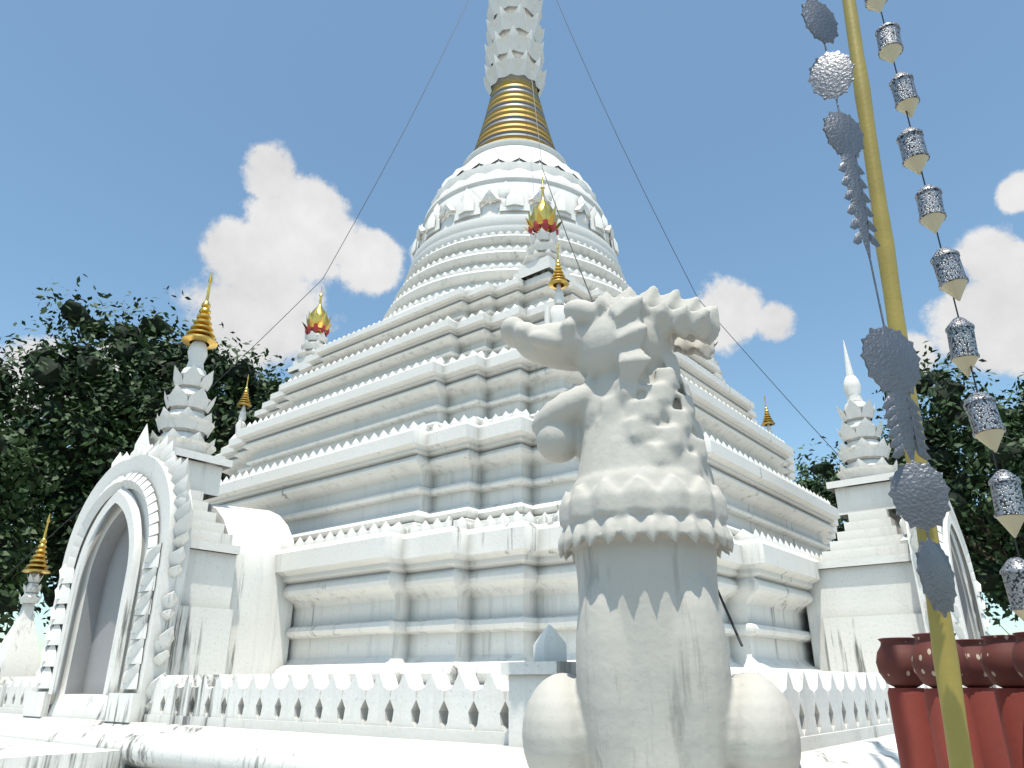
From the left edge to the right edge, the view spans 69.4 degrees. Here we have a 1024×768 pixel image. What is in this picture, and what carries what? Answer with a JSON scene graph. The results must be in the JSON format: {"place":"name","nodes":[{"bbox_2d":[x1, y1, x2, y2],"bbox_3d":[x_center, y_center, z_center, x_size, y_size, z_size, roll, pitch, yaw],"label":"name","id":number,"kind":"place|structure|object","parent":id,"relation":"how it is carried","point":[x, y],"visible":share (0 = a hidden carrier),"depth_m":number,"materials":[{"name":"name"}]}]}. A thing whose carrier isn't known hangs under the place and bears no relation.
{"place":"outdoors","nodes":[
{"label":"outdoors","id":0,"kind":"place"},
{"bbox_2d":[0,0,1023,666],"label":"sky","id":1,"kind":"structure","parent":0,"point":[147,147],"materials":[{"name":"blue"}]},
{"bbox_2d":[864,0,1023,620],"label":"lantern string","id":2,"kind":"object","parent":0,"point":[986,423],"visible":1,"depth_m":3.03,"materials":[{"name":"silver metal"}]},
{"label":"ground","id":3,"kind":"structure","parent":0,"visible":0},
{"bbox_2d":[0,514,50,676],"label":"stupa","id":4,"kind":"object","parent":3,"relation":"on","point":[19,655],"visible":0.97,"depth_m":8.78,"materials":[{"name":"white paint"}]},
{"bbox_2d":[0,391,73,642],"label":"tree","id":5,"kind":"object","parent":3,"relation":"on","point":[18,513],"visible":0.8,"depth_m":13.66,"materials":[{"name":"green plant"}]},
{"bbox_2d":[0,274,294,633],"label":"tree","id":6,"kind":"object","parent":3,"relation":"on","point":[105,433],"visible":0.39,"depth_m":16.73,"materials":[{"name":"green plant"}]},
{"bbox_2d":[0,713,900,767],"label":"base ledge","id":7,"kind":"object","parent":3,"relation":"on","point":[39,742],"depth_m":4.81,"materials":[{"name":"white paint"}]},
{"bbox_2d":[22,272,293,722],"bbox_3d":[-3.474,0.985,8.145,2.522,4.876,1.635,-17,-27,36],"label":"niche shrine","id":8,"kind":"object","parent":7,"relation":"on","point":[164,570],"visible":1,"depth_m":7.26,"materials":[{"name":"white paint"}]},
{"bbox_2d":[0,670,965,751],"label":"parapet fence","id":9,"kind":"object","parent":7,"relation":"on","point":[830,708],"visible":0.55,"depth_m":4.52,"materials":[{"name":"white paint"}]},
{"bbox_2d":[203,139,839,687],"bbox_3d":[0.059,0.315,13.125,10.100,9.850,10.100,-17,-27,36],"label":"stupa","id":10,"kind":"object","parent":7,"relation":"on","point":[401,477],"visible":0.66,"depth_m":8.36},
{"bbox_2d":[227,282,772,445],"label":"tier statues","id":11,"kind":"object","parent":10,"relation":"attached to","point":[555,313],"visible":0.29,"depth_m":8.62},
{"bbox_2d":[237,243,774,426],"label":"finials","id":12,"kind":"object","parent":11,"relation":"on","point":[558,275],"visible":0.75,"depth_m":8.93,"materials":[{"name":"gold metal"}]},
{"bbox_2d":[0,0,1009,646],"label":"guy wires","id":13,"kind":"object","parent":10,"relation":"attached to","point":[582,276],"visible":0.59,"depth_m":13.21,"materials":[{"name":"grey metal"}]},
{"bbox_2d":[288,177,728,385],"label":"corner finials","id":14,"kind":"object","parent":10,"relation":"attached to","point":[541,252],"visible":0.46,"depth_m":10.18,"materials":[{"name":"white paint"}]},
{"bbox_2d":[474,79,555,150],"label":"stupa gold rings","id":15,"kind":"object","parent":10,"relation":"on","point":[510,113],"visible":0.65,"depth_m":14.78,"materials":[{"name":"gold metal"}]},
{"bbox_2d":[483,0,546,96],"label":"spire","id":16,"kind":"structure","parent":15,"relation":"on","point":[508,54],"depth_m":15.77,"materials":[{"name":"white paint"}]},
{"bbox_2d":[501,623,575,747],"bbox_3d":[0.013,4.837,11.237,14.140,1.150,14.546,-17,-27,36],"label":"fence post","id":17,"kind":"object","parent":7,"relation":"on","point":[549,652],"visible":0.38,"depth_m":3.79,"materials":[{"name":"white paint"}]},
{"bbox_2d":[501,286,800,767],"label":"guardian lion","id":18,"kind":"object","parent":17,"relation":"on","point":[645,539],"visible":1,"depth_m":3.20},
{"bbox_2d":[806,340,1001,687],"bbox_3d":[4.403,1.488,8.861,1.475,4.480,2.522,-17,-27,36],"label":"niche shrine","id":19,"kind":"object","parent":7,"relation":"on","point":[866,591],"visible":0.45,"depth_m":8.09,"materials":[{"name":"white paint"}]},
{"bbox_2d":[793,425,1016,626],"bbox_3d":[11.070,5.757,22.705,8.869,9.247,8.848,-17,-27,36],"label":"tree","id":20,"kind":"object","parent":3,"relation":"on","point":[824,470],"visible":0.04,"depth_m":21.69,"materials":[{"name":"green plant"}]},
{"bbox_2d":[842,0,973,767],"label":"bamboo pole","id":21,"kind":"object","parent":3,"relation":"on","point":[948,678],"visible":0.7,"depth_m":2.80,"materials":[{"name":"yellow wood"}]},
{"bbox_2d":[801,0,956,617],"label":"hanging ornament","id":22,"kind":"object","parent":21,"relation":"hanging from","point":[919,491],"visible":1,"depth_m":2.53,"materials":[{"name":"metal"}]},
{"bbox_2d":[827,340,1023,626],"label":"tree","id":23,"kind":"object","parent":3,"relation":"on","point":[992,552],"visible":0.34,"depth_m":17.18,"materials":[{"name":"green plant"}]},
{"bbox_2d":[876,632,1023,767],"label":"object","id":24,"kind":"object","parent":3,"relation":"on","point":[994,716],"visible":0.91,"depth_m":3.09,"materials":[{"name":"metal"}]}
]}

